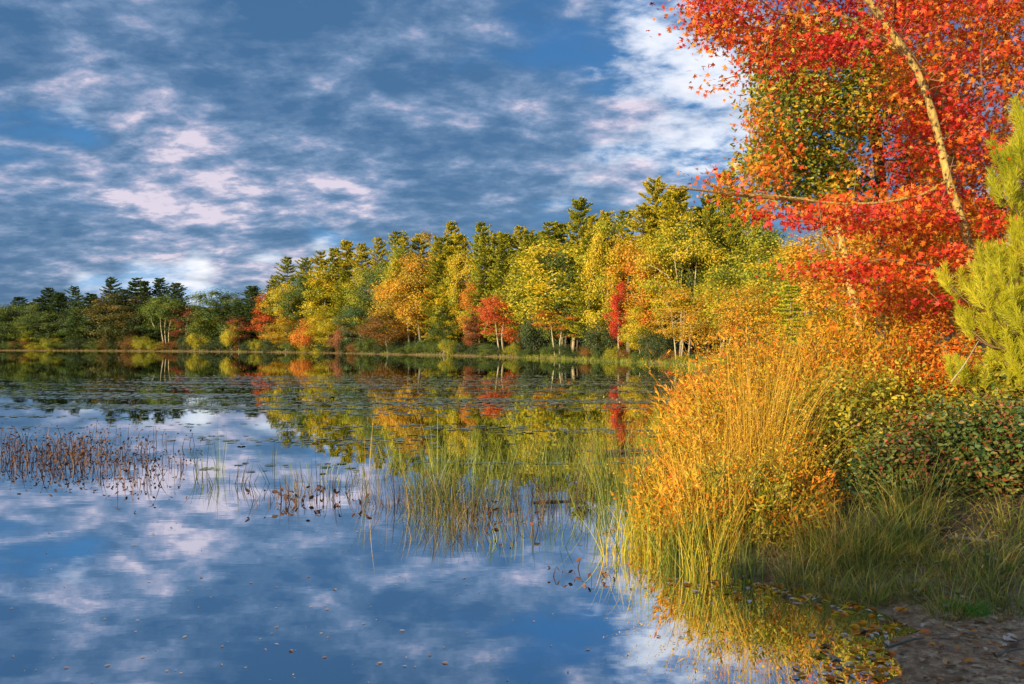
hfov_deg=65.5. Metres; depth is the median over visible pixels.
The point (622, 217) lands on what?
pine tree
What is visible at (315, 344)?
shrub
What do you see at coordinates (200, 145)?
sky
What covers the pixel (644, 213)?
pine tree
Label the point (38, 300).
pine tree
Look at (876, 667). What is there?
fallen leaf
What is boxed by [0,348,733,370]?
shore grass
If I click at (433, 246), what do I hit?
pine tree
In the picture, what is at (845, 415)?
shrub
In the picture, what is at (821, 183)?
oak tree
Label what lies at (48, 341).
shrub
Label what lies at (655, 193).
pine tree
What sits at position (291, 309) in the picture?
broadleaf tree
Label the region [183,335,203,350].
shrub
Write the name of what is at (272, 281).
pine tree
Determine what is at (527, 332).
shrub
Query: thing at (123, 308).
broadleaf tree
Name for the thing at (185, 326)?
pine tree
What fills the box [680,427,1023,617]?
ground cover
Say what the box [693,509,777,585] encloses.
sedge clump
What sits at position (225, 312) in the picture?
broadleaf tree
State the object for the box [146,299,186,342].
pine tree
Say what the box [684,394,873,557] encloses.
grass clump
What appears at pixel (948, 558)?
grass tuft
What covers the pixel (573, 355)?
shrub
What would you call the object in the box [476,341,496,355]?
shrub
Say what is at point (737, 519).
grass clump
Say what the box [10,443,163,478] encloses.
withered weed
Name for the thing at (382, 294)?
broadleaf tree
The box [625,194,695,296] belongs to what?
pine tree
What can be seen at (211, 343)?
shrub
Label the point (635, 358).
shrub
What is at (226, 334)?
shrub
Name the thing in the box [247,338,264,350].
shrub
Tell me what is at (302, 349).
shrub
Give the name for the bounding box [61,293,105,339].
pine tree
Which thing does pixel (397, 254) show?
broadleaf tree
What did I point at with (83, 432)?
withered weed
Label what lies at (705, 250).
broadleaf tree
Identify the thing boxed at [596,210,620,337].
pine tree
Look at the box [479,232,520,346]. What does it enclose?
pine tree
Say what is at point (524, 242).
pine tree
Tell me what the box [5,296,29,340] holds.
pine tree
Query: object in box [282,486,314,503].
withered weed
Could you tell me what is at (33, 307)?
broadleaf tree
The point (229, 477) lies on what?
reed clump
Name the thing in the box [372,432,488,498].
reed clump
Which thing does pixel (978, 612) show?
seedling patch
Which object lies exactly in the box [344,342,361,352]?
shrub
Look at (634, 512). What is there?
sedge clump
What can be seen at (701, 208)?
pine tree
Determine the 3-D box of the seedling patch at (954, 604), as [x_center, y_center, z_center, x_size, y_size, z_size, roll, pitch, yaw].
[3.240,1.910,5.807,0.268,0.160,0.290,0,0,29]
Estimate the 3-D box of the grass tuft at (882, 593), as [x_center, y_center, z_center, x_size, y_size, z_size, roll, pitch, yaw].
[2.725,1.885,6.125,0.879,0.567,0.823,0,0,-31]
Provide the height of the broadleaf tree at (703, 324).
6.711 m
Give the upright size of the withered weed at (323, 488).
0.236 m
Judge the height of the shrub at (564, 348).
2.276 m
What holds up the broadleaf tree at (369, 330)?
on the ground at (920, 668)
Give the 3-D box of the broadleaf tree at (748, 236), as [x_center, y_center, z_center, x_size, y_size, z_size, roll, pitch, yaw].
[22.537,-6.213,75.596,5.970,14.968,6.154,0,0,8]
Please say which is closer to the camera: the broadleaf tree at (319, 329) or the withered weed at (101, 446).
the withered weed at (101, 446)
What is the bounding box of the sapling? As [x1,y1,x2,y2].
[656,67,904,336]
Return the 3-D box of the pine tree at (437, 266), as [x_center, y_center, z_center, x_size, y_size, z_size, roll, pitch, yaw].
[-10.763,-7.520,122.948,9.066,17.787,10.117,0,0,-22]
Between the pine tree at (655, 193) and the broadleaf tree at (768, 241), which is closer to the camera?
the broadleaf tree at (768, 241)
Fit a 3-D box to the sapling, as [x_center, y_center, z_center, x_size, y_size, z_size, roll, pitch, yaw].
[4.269,-1.750,12.363,5.311,5.316,2.276,0,0,-30]
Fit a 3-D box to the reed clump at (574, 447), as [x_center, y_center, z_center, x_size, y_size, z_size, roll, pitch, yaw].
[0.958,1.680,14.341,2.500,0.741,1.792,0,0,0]
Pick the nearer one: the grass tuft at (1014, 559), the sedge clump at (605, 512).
the grass tuft at (1014, 559)
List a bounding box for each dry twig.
[886,637,952,647]
[966,632,1023,641]
[993,648,1023,656]
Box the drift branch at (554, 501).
[531,500,577,502]
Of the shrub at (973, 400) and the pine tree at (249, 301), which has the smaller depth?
the shrub at (973, 400)
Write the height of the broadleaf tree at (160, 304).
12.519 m
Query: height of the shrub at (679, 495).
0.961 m
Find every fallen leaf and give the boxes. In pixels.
[818,642,831,646]
[829,655,842,660]
[856,665,866,668]
[871,666,882,669]
[882,622,894,627]
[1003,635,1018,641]
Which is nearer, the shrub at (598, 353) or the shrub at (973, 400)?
the shrub at (973, 400)
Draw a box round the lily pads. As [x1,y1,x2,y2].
[0,375,679,473]
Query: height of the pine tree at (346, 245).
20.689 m
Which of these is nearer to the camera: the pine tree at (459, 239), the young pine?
the young pine
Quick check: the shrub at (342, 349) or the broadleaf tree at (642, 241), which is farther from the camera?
the shrub at (342, 349)
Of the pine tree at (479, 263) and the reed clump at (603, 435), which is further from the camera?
the pine tree at (479, 263)
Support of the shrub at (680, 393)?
on the ground at (920, 668)
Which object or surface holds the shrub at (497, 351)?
on the ground at (920, 668)
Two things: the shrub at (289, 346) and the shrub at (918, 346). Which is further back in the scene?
the shrub at (289, 346)
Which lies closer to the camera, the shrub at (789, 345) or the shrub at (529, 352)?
the shrub at (789, 345)
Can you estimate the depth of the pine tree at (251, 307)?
164.00 m
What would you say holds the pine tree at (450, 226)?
on the ground at (920, 668)
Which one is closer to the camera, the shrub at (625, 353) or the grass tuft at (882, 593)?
the grass tuft at (882, 593)
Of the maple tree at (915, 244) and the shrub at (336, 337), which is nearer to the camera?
the maple tree at (915, 244)
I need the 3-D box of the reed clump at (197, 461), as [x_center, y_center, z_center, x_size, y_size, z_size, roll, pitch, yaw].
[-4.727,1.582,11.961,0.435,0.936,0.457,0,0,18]
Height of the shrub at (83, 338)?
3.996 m
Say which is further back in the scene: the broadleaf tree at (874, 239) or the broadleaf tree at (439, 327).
the broadleaf tree at (439, 327)
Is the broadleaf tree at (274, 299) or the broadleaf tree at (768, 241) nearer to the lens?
the broadleaf tree at (768, 241)
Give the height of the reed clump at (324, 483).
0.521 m
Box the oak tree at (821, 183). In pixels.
[722,0,990,363]
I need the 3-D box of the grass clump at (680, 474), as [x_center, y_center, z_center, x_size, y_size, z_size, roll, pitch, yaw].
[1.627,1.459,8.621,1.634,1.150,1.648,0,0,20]
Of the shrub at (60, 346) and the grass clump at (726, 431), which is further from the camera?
the shrub at (60, 346)
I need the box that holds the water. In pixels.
[0,351,918,683]
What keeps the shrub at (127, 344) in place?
on the ground at (920, 668)
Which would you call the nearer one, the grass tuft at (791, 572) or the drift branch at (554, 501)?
the grass tuft at (791, 572)
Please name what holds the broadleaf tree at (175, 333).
on the ground at (920, 668)
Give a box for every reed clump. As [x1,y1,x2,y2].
[185,444,213,473]
[198,454,257,489]
[210,422,227,471]
[246,470,317,502]
[257,450,361,484]
[259,444,284,465]
[281,459,374,498]
[339,411,380,492]
[345,449,409,483]
[352,459,440,507]
[369,439,432,469]
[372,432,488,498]
[397,455,516,518]
[400,422,500,469]
[402,506,494,544]
[419,412,448,478]
[423,436,530,498]
[441,418,572,461]
[454,478,562,522]
[463,435,586,488]
[476,515,576,553]
[490,451,614,508]
[510,414,627,455]
[528,428,629,482]
[550,411,649,448]
[550,482,639,522]
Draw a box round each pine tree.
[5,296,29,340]
[28,298,53,344]
[30,292,73,341]
[37,287,56,315]
[37,292,74,337]
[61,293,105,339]
[64,285,83,306]
[96,288,139,339]
[99,277,121,319]
[126,277,150,333]
[128,303,169,342]
[129,281,154,339]
[144,277,172,338]
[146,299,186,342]
[152,282,192,341]
[173,315,199,339]
[216,302,249,338]
[231,286,264,336]
[233,286,266,341]
[252,284,282,348]
[254,256,301,333]
[258,274,282,330]
[282,257,315,327]
[293,250,331,326]
[315,239,358,336]
[317,247,349,340]
[322,270,361,342]
[341,243,373,338]
[361,237,388,344]
[374,230,414,344]
[378,235,417,348]
[409,233,431,340]
[409,236,464,341]
[417,235,443,345]
[420,233,473,344]
[439,220,466,342]
[460,221,493,345]
[461,236,499,345]
[467,234,514,346]
[468,231,504,347]
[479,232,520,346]
[500,225,527,345]
[500,232,541,349]
[506,229,542,324]
[519,221,567,346]
[519,235,564,343]
[527,222,570,338]
[549,196,603,352]
[555,235,603,347]
[565,216,615,332]
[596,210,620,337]
[597,209,636,350]
[598,204,661,352]
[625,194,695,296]
[629,184,710,353]
[631,176,668,277]
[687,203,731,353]
[689,206,742,350]
[695,192,732,340]
[710,169,749,244]
[716,204,752,350]
[733,187,783,297]
[750,210,778,277]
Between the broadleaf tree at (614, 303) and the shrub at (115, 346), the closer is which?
the broadleaf tree at (614, 303)
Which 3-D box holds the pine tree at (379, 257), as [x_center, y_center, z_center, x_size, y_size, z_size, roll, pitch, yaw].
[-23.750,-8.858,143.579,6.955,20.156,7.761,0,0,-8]
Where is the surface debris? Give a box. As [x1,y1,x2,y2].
[12,475,717,682]
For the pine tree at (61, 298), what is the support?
on the ground at (920, 668)
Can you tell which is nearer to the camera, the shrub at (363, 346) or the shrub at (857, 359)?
the shrub at (857, 359)
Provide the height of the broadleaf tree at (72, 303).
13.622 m
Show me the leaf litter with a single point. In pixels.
(945, 661)
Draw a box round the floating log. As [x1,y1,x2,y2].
[607,441,661,453]
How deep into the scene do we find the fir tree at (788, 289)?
25.93 m
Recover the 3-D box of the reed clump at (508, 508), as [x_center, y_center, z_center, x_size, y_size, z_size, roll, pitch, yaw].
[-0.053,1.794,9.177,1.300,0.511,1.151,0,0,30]
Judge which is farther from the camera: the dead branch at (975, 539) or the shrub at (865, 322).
the shrub at (865, 322)
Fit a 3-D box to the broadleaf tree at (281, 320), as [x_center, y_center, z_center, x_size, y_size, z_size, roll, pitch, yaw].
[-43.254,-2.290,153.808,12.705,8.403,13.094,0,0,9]
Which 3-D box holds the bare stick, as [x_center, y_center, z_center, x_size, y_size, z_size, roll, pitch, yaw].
[4.664,0.204,8.214,0.258,0.431,0.042,0,0,38]
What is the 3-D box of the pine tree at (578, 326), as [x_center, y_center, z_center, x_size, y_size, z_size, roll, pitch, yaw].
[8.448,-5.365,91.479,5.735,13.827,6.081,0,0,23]
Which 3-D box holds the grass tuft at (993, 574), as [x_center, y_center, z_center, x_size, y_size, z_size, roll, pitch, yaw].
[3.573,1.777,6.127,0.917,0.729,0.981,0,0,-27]
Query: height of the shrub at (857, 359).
2.211 m
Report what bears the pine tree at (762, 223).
on the ground at (920, 668)
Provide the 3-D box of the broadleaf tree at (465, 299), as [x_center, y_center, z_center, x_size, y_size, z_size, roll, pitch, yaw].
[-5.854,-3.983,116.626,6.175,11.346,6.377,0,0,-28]
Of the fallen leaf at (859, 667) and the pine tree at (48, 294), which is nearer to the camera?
the fallen leaf at (859, 667)
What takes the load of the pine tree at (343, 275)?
on the ground at (920, 668)
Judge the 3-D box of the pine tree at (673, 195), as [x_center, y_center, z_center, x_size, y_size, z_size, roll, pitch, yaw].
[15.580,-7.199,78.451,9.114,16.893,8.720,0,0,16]
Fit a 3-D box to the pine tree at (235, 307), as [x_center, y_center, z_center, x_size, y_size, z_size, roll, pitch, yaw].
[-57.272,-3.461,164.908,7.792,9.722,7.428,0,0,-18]
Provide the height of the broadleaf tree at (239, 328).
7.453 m
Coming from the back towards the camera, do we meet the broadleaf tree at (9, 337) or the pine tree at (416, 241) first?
the broadleaf tree at (9, 337)
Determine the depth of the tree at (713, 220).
75.71 m
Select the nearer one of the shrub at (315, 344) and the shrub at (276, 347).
the shrub at (315, 344)
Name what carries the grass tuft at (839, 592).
on the ground at (920, 668)
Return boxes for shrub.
[0,341,15,349]
[1,342,24,349]
[6,339,40,349]
[24,342,45,350]
[40,337,63,349]
[44,342,70,349]
[61,335,88,350]
[78,337,94,349]
[84,338,106,349]
[95,338,118,349]
[104,337,125,350]
[117,333,138,350]
[131,334,155,350]
[145,342,165,350]
[153,339,186,349]
[175,333,195,350]
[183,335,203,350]
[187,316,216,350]
[198,343,221,350]
[202,335,230,350]
[217,337,237,351]
[219,318,245,350]
[237,339,260,351]
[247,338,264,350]
[260,339,276,351]
[269,341,284,350]
[278,338,300,351]
[284,318,324,352]
[296,342,314,351]
[309,338,327,350]
[318,344,335,352]
[324,320,354,352]
[335,340,353,352]
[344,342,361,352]
[351,338,373,352]
[370,341,388,353]
[384,340,404,352]
[392,346,412,353]
[403,338,429,353]
[412,340,435,353]
[424,339,452,353]
[438,338,456,355]
[450,339,472,354]
[465,343,486,355]
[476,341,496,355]
[488,344,507,355]
[502,342,520,356]
[505,302,557,355]
[516,349,529,356]
[526,348,542,355]
[539,342,558,355]
[554,342,572,357]
[565,351,581,357]
[577,319,625,356]
[580,345,600,358]
[588,346,605,359]
[601,448,709,505]
[604,345,622,360]
[617,348,631,360]
[625,472,710,544]
[627,351,643,362]
[635,328,679,362]
[640,401,713,468]
[643,347,823,494]
[644,447,788,549]
[646,308,843,434]
[655,340,887,479]
[657,380,703,439]
[660,350,677,361]
[664,310,949,437]
[668,365,727,407]
[671,354,688,361]
[684,431,838,551]
[685,331,828,478]
[685,351,706,361]
[689,430,855,548]
[692,300,796,414]
[720,411,849,548]
[727,292,845,390]
[742,292,988,443]
[753,352,905,494]
[795,285,1003,417]
[804,295,920,376]
[814,326,967,476]
[824,400,966,514]
[838,291,990,438]
[847,379,1023,501]
[900,326,1009,454]
[919,332,1023,464]
[930,375,1023,496]
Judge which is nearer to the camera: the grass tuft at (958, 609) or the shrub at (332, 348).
the grass tuft at (958, 609)
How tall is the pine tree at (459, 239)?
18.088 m
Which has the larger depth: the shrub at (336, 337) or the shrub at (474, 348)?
the shrub at (336, 337)
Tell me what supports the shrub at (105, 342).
on the ground at (920, 668)
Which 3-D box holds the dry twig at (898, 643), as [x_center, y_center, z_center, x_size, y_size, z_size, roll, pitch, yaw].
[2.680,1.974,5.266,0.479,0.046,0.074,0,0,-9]
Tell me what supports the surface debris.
on the water
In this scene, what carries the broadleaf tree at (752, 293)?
on the ground at (920, 668)
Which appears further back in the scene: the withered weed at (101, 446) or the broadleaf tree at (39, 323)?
the broadleaf tree at (39, 323)
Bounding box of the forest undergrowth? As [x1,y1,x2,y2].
[1,232,782,352]
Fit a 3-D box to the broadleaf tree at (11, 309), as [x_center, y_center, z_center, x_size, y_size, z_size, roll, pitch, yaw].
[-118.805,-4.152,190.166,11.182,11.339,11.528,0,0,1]
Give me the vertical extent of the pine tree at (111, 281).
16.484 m
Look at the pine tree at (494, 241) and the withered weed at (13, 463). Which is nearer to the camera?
the withered weed at (13, 463)
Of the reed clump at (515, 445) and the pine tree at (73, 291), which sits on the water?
the reed clump at (515, 445)
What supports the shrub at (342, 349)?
on the ground at (920, 668)
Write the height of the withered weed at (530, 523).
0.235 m
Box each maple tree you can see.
[646,0,1023,409]
[825,0,1023,361]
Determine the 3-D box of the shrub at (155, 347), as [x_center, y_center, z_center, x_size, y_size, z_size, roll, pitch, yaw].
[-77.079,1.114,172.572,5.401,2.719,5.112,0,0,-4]
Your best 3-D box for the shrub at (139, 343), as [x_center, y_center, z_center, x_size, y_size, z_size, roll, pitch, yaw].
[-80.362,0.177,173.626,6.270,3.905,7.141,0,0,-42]
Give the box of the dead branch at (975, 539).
[948,512,1004,546]
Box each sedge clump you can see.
[551,401,675,497]
[571,487,656,558]
[580,437,673,517]
[595,488,697,562]
[603,468,668,538]
[626,495,716,569]
[657,496,763,579]
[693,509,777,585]
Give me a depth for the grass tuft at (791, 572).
6.47 m
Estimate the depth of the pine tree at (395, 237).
136.54 m
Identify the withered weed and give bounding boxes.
[0,443,99,473]
[1,418,163,442]
[1,427,157,466]
[2,425,129,453]
[7,425,202,461]
[8,428,166,466]
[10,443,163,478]
[42,444,202,475]
[101,446,201,477]
[115,461,186,493]
[245,488,290,505]
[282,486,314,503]
[314,485,339,501]
[338,493,371,509]
[470,497,504,517]
[493,511,538,530]
[548,557,583,575]
[583,563,632,585]
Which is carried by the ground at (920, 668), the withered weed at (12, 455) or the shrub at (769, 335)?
the shrub at (769, 335)
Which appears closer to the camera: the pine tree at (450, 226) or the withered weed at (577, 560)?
the withered weed at (577, 560)
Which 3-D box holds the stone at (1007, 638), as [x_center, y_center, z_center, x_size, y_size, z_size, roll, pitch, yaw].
[3.240,1.931,5.171,0.089,0.024,0.101,-2,5,15]
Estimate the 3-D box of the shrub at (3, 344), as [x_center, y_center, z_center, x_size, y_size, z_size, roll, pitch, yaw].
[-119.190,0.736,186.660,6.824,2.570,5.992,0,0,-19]
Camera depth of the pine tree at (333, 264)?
152.23 m
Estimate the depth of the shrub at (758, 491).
7.29 m
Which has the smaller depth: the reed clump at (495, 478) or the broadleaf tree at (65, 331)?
the reed clump at (495, 478)
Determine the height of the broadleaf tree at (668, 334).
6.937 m
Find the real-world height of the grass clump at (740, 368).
2.471 m
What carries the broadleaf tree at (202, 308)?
on the ground at (920, 668)
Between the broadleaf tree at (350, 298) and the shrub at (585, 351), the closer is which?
the shrub at (585, 351)
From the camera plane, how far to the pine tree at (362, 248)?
148.44 m
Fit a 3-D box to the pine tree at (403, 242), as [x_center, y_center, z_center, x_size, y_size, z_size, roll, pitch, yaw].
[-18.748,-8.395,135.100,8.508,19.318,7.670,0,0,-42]
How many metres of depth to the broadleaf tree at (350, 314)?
137.67 m
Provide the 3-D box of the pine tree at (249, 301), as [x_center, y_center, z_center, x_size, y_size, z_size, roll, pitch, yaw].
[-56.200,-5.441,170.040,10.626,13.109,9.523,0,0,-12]
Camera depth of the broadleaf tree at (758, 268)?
43.59 m
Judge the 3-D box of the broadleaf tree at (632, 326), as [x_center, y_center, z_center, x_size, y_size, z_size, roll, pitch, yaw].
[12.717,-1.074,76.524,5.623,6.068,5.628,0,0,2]
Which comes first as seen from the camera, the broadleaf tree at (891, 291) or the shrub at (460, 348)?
the broadleaf tree at (891, 291)
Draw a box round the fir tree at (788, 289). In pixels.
[761,270,817,373]
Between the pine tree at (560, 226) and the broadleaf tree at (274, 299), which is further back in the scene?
the broadleaf tree at (274, 299)
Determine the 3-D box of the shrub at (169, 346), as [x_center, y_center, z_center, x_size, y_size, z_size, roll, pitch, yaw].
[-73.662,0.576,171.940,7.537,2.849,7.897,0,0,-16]
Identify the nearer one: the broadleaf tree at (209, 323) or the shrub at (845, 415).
the shrub at (845, 415)
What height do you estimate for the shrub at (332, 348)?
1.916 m
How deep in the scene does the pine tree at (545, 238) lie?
101.80 m
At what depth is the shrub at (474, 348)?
111.30 m
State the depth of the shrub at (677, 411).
14.46 m
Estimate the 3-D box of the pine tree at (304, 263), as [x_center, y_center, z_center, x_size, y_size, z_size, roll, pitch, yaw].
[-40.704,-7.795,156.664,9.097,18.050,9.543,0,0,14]
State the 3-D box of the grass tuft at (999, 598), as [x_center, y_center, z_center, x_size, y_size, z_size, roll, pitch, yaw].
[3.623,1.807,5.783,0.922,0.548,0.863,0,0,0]
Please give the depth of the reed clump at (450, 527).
8.24 m
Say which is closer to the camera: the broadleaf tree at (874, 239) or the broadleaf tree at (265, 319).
the broadleaf tree at (874, 239)
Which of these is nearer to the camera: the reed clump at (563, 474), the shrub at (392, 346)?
the reed clump at (563, 474)
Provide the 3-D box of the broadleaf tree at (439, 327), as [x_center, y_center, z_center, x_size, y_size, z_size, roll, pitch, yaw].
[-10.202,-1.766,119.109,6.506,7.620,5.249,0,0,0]
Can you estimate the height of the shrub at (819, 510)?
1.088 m
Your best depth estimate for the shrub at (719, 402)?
9.60 m
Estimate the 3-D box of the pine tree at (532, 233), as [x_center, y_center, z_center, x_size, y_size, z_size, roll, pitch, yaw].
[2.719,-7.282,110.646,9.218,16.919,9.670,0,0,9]
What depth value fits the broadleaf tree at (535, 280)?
93.96 m
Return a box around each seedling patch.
[941,595,970,613]
[964,595,999,617]
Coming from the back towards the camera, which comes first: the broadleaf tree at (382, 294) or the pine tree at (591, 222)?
the broadleaf tree at (382, 294)
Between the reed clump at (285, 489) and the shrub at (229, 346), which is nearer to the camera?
the reed clump at (285, 489)
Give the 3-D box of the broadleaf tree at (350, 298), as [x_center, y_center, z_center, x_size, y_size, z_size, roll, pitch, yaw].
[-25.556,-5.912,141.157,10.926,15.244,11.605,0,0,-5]
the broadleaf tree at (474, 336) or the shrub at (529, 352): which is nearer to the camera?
the shrub at (529, 352)
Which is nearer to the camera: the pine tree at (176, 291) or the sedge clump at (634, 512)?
the sedge clump at (634, 512)
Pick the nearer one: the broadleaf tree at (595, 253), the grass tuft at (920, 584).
the grass tuft at (920, 584)
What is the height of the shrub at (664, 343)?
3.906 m
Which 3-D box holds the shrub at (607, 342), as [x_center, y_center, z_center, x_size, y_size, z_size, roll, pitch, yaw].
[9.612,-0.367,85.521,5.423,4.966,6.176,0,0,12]
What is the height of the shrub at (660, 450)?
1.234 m
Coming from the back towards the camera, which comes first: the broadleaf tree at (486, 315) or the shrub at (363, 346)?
the shrub at (363, 346)
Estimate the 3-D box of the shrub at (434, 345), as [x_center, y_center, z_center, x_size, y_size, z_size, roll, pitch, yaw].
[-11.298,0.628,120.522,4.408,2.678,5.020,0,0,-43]
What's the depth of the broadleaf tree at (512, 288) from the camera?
103.45 m
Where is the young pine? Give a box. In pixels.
[932,93,1023,408]
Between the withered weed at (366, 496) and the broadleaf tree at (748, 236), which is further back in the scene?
the broadleaf tree at (748, 236)
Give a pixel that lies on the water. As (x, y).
(78, 547)
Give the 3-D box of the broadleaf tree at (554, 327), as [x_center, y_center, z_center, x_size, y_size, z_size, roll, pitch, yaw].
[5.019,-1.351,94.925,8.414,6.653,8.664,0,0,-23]
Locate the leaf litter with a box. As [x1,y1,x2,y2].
[664,482,1023,683]
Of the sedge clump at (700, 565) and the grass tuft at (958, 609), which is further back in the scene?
the sedge clump at (700, 565)
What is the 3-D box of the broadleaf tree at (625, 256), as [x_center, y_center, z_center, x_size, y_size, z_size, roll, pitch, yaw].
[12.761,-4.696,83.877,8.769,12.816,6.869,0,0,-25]
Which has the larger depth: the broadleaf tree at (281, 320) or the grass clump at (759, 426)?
the broadleaf tree at (281, 320)
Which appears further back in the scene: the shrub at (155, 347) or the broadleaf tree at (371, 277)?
the shrub at (155, 347)
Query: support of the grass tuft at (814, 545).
on the ground at (920, 668)
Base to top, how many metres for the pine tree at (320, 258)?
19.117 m
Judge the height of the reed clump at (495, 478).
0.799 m
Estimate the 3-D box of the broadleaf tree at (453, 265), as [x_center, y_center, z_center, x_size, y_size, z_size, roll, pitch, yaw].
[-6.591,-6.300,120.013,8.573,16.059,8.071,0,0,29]
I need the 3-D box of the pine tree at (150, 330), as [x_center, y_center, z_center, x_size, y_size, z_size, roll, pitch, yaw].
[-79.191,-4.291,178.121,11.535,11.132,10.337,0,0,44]
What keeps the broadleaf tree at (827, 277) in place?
on the ground at (920, 668)
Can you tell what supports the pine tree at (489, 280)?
on the ground at (920, 668)
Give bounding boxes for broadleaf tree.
[0,303,37,342]
[0,304,41,342]
[5,301,50,341]
[7,310,72,344]
[18,323,42,346]
[28,313,61,344]
[51,291,95,339]
[56,300,102,341]
[77,292,152,350]
[78,297,122,341]
[116,303,162,349]
[132,293,196,348]
[166,304,199,348]
[180,289,251,342]
[190,318,224,345]
[194,300,240,343]
[222,316,252,350]
[240,290,278,348]
[255,280,302,343]
[255,309,303,350]
[271,276,326,348]
[297,268,341,342]
[301,310,347,352]
[332,304,377,350]
[339,267,382,348]
[349,259,394,345]
[354,301,422,352]
[367,255,439,342]
[374,245,424,348]
[387,228,440,341]
[424,306,460,353]
[425,281,465,345]
[438,246,486,342]
[453,277,485,343]
[461,315,487,354]
[471,294,525,355]
[488,234,550,350]
[503,231,618,351]
[530,242,583,345]
[531,304,584,356]
[576,216,630,354]
[594,236,643,353]
[601,280,631,359]
[617,303,669,355]
[618,246,679,347]
[627,208,732,354]
[630,232,661,333]
[645,228,696,353]
[647,289,700,361]
[667,207,716,354]
[671,285,764,355]
[694,204,801,347]
[710,281,798,377]
[721,200,777,345]
[734,233,850,353]
[755,226,874,360]
[803,225,957,363]
[813,203,937,337]
[838,187,995,358]
[911,187,1023,355]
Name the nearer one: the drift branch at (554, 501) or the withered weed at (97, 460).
the drift branch at (554, 501)
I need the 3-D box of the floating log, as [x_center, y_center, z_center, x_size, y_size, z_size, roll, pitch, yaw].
[2.212,1.911,14.386,1.123,0.265,0.146,0,0,-17]
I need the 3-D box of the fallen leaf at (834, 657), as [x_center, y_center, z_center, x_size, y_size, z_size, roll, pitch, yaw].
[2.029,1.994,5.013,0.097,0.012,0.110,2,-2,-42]
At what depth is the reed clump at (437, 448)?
11.54 m
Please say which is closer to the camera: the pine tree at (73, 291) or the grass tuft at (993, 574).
the grass tuft at (993, 574)
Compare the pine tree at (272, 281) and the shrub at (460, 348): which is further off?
the pine tree at (272, 281)
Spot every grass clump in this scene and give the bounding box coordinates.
[590,423,729,515]
[596,307,918,492]
[605,380,815,527]
[615,307,861,446]
[617,433,810,561]
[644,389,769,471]
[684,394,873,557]
[695,331,933,483]
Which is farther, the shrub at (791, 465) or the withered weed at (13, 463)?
the withered weed at (13, 463)
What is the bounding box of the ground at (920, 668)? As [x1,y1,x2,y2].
[0,322,1023,683]
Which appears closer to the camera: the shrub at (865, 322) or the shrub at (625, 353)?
the shrub at (865, 322)
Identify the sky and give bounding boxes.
[0,0,1023,314]
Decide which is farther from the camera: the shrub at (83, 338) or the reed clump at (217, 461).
the shrub at (83, 338)
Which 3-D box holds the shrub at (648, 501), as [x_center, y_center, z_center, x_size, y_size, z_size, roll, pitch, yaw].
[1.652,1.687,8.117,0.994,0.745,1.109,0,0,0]
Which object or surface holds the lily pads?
on the water
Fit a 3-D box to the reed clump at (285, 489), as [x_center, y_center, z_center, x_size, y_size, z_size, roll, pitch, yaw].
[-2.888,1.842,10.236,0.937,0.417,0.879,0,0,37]
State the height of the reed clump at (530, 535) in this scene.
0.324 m
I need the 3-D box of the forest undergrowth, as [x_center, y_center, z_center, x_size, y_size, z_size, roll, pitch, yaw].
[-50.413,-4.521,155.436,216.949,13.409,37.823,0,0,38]
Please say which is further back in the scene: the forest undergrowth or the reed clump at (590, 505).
the forest undergrowth
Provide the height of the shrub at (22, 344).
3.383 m
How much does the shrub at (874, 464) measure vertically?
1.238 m
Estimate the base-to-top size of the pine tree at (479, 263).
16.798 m
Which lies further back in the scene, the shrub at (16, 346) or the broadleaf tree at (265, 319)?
the shrub at (16, 346)
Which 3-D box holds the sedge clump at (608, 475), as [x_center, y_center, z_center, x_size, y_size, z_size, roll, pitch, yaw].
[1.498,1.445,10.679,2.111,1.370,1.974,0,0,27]
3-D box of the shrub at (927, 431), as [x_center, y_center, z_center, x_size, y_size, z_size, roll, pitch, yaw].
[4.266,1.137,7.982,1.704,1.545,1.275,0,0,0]
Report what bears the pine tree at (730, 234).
on the ground at (920, 668)
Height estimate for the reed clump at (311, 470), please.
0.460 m
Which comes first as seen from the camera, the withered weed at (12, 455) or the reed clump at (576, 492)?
the reed clump at (576, 492)
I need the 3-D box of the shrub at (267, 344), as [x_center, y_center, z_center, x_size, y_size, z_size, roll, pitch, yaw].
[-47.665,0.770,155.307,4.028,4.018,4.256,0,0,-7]
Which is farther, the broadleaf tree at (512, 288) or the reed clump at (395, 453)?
the broadleaf tree at (512, 288)
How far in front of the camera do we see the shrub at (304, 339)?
146.66 m
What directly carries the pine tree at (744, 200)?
on the ground at (920, 668)
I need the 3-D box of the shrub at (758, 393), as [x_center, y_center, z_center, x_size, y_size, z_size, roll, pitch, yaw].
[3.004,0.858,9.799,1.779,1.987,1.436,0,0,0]
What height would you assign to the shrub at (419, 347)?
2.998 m
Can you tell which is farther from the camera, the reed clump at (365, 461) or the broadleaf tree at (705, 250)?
the broadleaf tree at (705, 250)
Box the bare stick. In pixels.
[950,341,978,381]
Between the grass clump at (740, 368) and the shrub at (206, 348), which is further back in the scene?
the shrub at (206, 348)
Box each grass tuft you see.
[739,478,910,595]
[742,521,858,600]
[770,469,956,587]
[787,548,874,606]
[821,553,914,621]
[830,468,984,587]
[832,436,986,531]
[857,550,960,605]
[872,520,994,583]
[900,571,1004,625]
[909,529,1023,598]
[920,516,1023,580]
[948,559,1023,623]
[956,480,1023,542]
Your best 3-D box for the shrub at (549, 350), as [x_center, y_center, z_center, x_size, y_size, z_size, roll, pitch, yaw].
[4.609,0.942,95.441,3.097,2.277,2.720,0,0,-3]
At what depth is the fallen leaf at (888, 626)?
5.58 m

